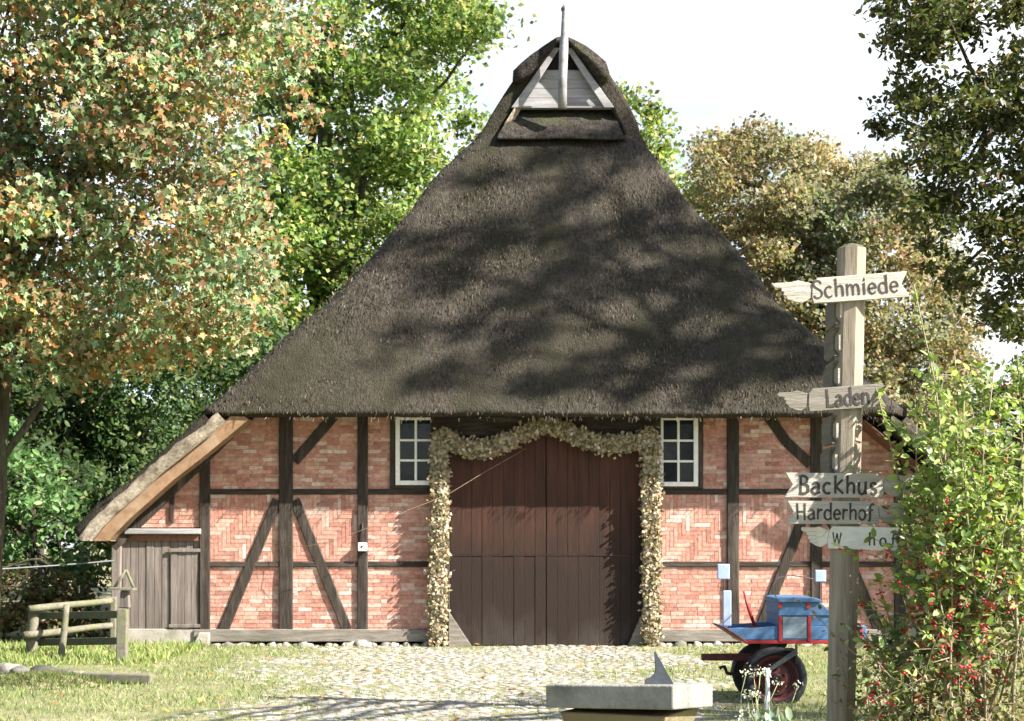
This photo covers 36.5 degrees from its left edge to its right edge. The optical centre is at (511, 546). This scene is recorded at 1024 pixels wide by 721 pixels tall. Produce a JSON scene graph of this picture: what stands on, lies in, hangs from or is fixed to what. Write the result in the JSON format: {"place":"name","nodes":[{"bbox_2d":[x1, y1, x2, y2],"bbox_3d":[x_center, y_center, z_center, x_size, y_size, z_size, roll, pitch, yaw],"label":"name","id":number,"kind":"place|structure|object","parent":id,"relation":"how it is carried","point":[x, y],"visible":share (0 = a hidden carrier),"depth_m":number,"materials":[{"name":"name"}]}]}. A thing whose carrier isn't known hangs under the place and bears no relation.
{"place":"outdoors","nodes":[
{"label":"outdoors","id":0,"kind":"place"},
{"bbox_2d":[0,637,211,665],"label":"meadow grass","id":1,"kind":"structure","parent":0,"point":[153,650],"depth_m":23.14,"materials":[{"name":"green plant"}]},
{"bbox_2d":[0,551,1023,720],"bbox_3d":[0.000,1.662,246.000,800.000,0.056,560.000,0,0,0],"label":"ground","id":2,"kind":"structure","parent":0,"point":[219,689],"depth_m":18.14,"materials":[{"name":"green plant"}]},
{"bbox_2d":[0,663,18,674],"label":"edging stone","id":3,"kind":"object","parent":2,"relation":"on","point":[5,668],"visible":0.43,"depth_m":20.08,"materials":[{"name":"grey stone"}]},
{"bbox_2d":[9,665,29,674],"bbox_3d":[-6.304,1.623,19.936,0.316,0.179,0.239,0,0,0],"label":"edging stone","id":4,"kind":"object","parent":2,"relation":"on","point":[20,668],"visible":0.46,"depth_m":19.87,"materials":[{"name":"grey stone"}]},
{"bbox_2d":[30,665,58,672],"bbox_3d":[-5.911,1.629,19.527,0.542,0.266,0.360,0,0,0],"label":"edging stone","id":5,"kind":"object","parent":2,"relation":"on","point":[41,667],"visible":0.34,"depth_m":19.49,"materials":[{"name":"grey stone"}]},
{"bbox_2d":[6,251,94,538],"bbox_3d":[-14.238,-3.220,35.951,9.352,9.751,6.272,0,0,0],"label":"hazel tree","id":6,"kind":"object","parent":2,"relation":"on","point":[25,389],"visible":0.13,"depth_m":34.98,"materials":[{"name":"green plant"}]},
{"bbox_2d":[0,669,107,689],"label":"bank grass","id":7,"kind":"structure","parent":2,"relation":"on","point":[44,674],"depth_m":18.36,"materials":[{"name":"green plant"}]},
{"bbox_2d":[0,416,110,638],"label":"elder bush","id":8,"kind":"object","parent":2,"relation":"on","point":[29,504],"visible":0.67,"depth_m":27.88,"materials":[{"name":"green plant"}]},
{"bbox_2d":[0,549,110,642],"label":"dogwood bush","id":9,"kind":"object","parent":2,"relation":"on","point":[13,610],"visible":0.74,"depth_m":26.66,"materials":[{"name":"green plant"}]},
{"bbox_2d":[54,669,73,672],"bbox_3d":[-5.599,1.622,19.289,0.377,0.200,0.284,0,0,0],"label":"edging stone","id":10,"kind":"object","parent":2,"relation":"on","point":[69,670],"visible":0.22,"depth_m":19.25,"materials":[{"name":"grey stone"}]},
{"bbox_2d":[23,597,128,662],"bbox_3d":[-6.475,1.234,22.935,1.417,0.881,2.552,0,0,-18],"label":"fence","id":11,"kind":"object","parent":2,"relation":"on","point":[118,627],"visible":0.92,"depth_m":23.40,"materials":[{"name":"wood"}]},
{"bbox_2d":[110,569,136,607],"bbox_3d":[-5.502,0.598,22.000,0.334,0.544,0.240,0,0,0],"label":"bird feeder","id":12,"kind":"object","parent":11,"relation":"on","point":[124,597],"visible":1,"depth_m":21.94,"materials":[{"name":"brown wood"}]},
{"bbox_2d":[6,263,194,565],"bbox_3d":[-11.786,-2.597,36.823,8.400,8.500,5.878,0,0,25],"label":"hazel tree","id":13,"kind":"object","parent":2,"relation":"on","point":[51,436],"visible":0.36,"depth_m":36.79,"materials":[{"name":"green plant"}]},
{"bbox_2d":[81,671,152,683],"bbox_3d":[-4.805,1.603,18.900,0.945,0.130,0.176,0,0,13],"label":"timber baulk","id":14,"kind":"object","parent":2,"relation":"on","point":[118,677],"visible":0.7,"depth_m":18.80,"materials":[{"name":"wood"}]},
{"bbox_2d":[10,324,231,582],"bbox_3d":[-9.858,-2.100,38.702,5.983,7.487,6.695,0,0,37],"label":"hazel tree","id":15,"kind":"object","parent":2,"relation":"on","point":[132,432],"visible":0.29,"depth_m":38.16,"materials":[{"name":"green plant"}]},
{"bbox_2d":[6,237,278,598],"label":"hazel tree","id":16,"kind":"object","parent":2,"relation":"on","point":[97,263],"visible":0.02,"depth_m":46.36,"materials":[{"name":"green plant"}]},
{"bbox_2d":[76,303,289,522],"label":"hazel tree","id":17,"kind":"object","parent":2,"relation":"on","point":[231,379],"visible":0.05,"depth_m":41.42,"materials":[{"name":"green plant"}]},
{"bbox_2d":[0,0,368,602],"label":"maple tree","id":18,"kind":"object","parent":2,"relation":"on","point":[155,123],"visible":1,"depth_m":21.45,"materials":[{"name":"green plant"}]},
{"bbox_2d":[100,252,306,477],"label":"hazel tree","id":19,"kind":"object","parent":2,"relation":"on","point":[202,382],"visible":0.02,"depth_m":48.57,"materials":[{"name":"green plant"}]},
{"bbox_2d":[175,0,536,399],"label":"lime tree","id":20,"kind":"object","parent":2,"relation":"on","point":[388,155],"visible":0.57,"depth_m":49.91,"materials":[{"name":"green plant"}]},
{"bbox_2d":[170,644,772,720],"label":"cobbled yard","id":21,"kind":"structure","parent":2,"relation":"on","point":[461,703],"depth_m":19.45,"materials":[{"name":"beige stone"}]},
{"bbox_2d":[4,404,1022,574],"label":"woodland","id":22,"kind":"object","parent":2,"relation":"on","point":[95,549],"depth_m":93.18,"materials":[{"name":"green plant"}]},
{"bbox_2d":[8,643,1023,720],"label":"fallen leaves","id":23,"kind":"object","parent":2,"relation":"on","point":[378,670],"visible":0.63,"depth_m":19.58,"materials":[{"name":"brown plant"}]},
{"bbox_2d":[73,4,1017,646],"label":"barn","id":24,"kind":"structure","parent":2,"relation":"on","point":[555,246],"depth_m":26.02,"materials":[{"name":"plant"}]},
{"bbox_2d":[2,560,113,569],"bbox_3d":[-7.689,0.306,24.966,2.803,0.151,0.068,0,0,-43],"label":"cable","id":25,"kind":"object","parent":24,"relation":"attached to","point":[57,565],"visible":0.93,"depth_m":25.24,"materials":[{"name":"grey metal"}]},
{"bbox_2d":[358,523,366,550],"bbox_3d":[-2.496,-0.151,25.921,0.150,0.473,0.112,0,0,0],"label":"wall box","id":26,"kind":"object","parent":24,"relation":"attached to","point":[362,546],"visible":0.99,"depth_m":25.88,"materials":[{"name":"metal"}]},
{"bbox_2d":[287,449,524,546],"bbox_3d":[-1.835,-0.807,25.715,4.132,1.650,0.537,0,0,0],"label":"rope","id":27,"kind":"object","parent":24,"relation":"attached to","point":[405,511],"visible":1,"depth_m":25.59,"materials":[{"name":"fabric"}]},
{"bbox_2d":[395,485,430,485],"bbox_3d":[-1.614,-1.571,26.078,0.686,1.257,0.045,0,0,0],"label":"window back","id":28,"kind":"structure","parent":24,"relation":"in","point":[395,485],"depth_m":26.06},
{"bbox_2d":[395,417,432,484],"bbox_3d":[-1.611,-1.603,26.015,0.679,1.164,0.090,0,0,0],"label":"window","id":29,"kind":"structure","parent":24,"relation":"in","point":[413,436],"depth_m":26.01,"materials":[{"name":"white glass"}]},
{"bbox_2d":[424,417,667,646],"bbox_3d":[0.562,-0.222,25.829,4.066,4.051,0.384,0,0,0],"label":"garland","id":30,"kind":"object","parent":24,"relation":"attached to","point":[646,443],"visible":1,"depth_m":25.78},
{"bbox_2d":[659,418,697,485],"bbox_3d":[2.786,-1.593,26.015,0.657,1.186,0.090,0,0,0],"label":"window","id":31,"kind":"structure","parent":24,"relation":"in","point":[679,442],"depth_m":26.01,"materials":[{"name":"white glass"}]},
{"bbox_2d":[546,652,712,720],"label":"sundial","id":32,"kind":"object","parent":2,"relation":"on","point":[658,695],"visible":1,"depth_m":7.65,"materials":[{"name":"stone"}]},
{"bbox_2d":[615,76,717,218],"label":"lime tree","id":33,"kind":"object","parent":2,"relation":"on","point":[652,116],"visible":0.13,"depth_m":53.02,"materials":[{"name":"leaves"},{"name":"bark"}]},
{"bbox_2d":[765,668,769,710],"bbox_3d":[1.416,1.209,8.600,0.028,1.067,0.025,0,0,0],"label":"stake","id":34,"kind":"object","parent":2,"relation":"on","point":[767,698],"visible":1,"depth_m":8.59,"materials":[{"name":"wood"}]},
{"bbox_2d":[735,663,802,720],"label":"white flower plant","id":35,"kind":"object","parent":2,"relation":"on","point":[755,693],"visible":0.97,"depth_m":8.53,"materials":[{"name":"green plant"}]},
{"bbox_2d":[755,706,792,720],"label":"silver leaf plant","id":36,"kind":"object","parent":2,"relation":"on","point":[767,715],"visible":1,"depth_m":8.30,"materials":[{"name":"plant"}]},
{"bbox_2d":[701,564,865,703],"bbox_3d":[2.902,0.965,16.860,1.693,1.540,1.120,0,0,0],"label":"cart","id":37,"kind":"object","parent":2,"relation":"on","point":[776,633],"visible":0.81,"depth_m":16.40,"materials":[{"name":"metal"}]},
{"bbox_2d":[670,110,1002,459],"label":"oak tree","id":38,"kind":"object","parent":2,"relation":"on","point":[819,203],"visible":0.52,"depth_m":43.93,"materials":[{"name":"green plant"}]},
{"bbox_2d":[772,243,913,720],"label":"signpost","id":39,"kind":"object","parent":2,"relation":"on","point":[845,394],"visible":0.91,"depth_m":8.91,"materials":[{"name":"grey wood"}]},
{"bbox_2d":[793,285,1023,720],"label":"spindle bush","id":40,"kind":"object","parent":2,"relation":"on","point":[960,536],"visible":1,"depth_m":8.42,"materials":[{"name":"green plant"}]},
{"bbox_2d":[853,0,1023,346],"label":"elm tree","id":41,"kind":"object","parent":2,"relation":"on","point":[932,28],"visible":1,"depth_m":10.11,"materials":[{"name":"green plant"}]},
{"bbox_2d":[947,340,1023,509],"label":"yew tree","id":42,"kind":"object","parent":2,"relation":"on","point":[1011,389],"visible":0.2,"depth_m":38.70,"materials":[{"name":"green plant"}]},
{"bbox_2d":[0,0,1023,550],"label":"sky","id":43,"kind":"structure","parent":0,"point":[805,64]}
]}

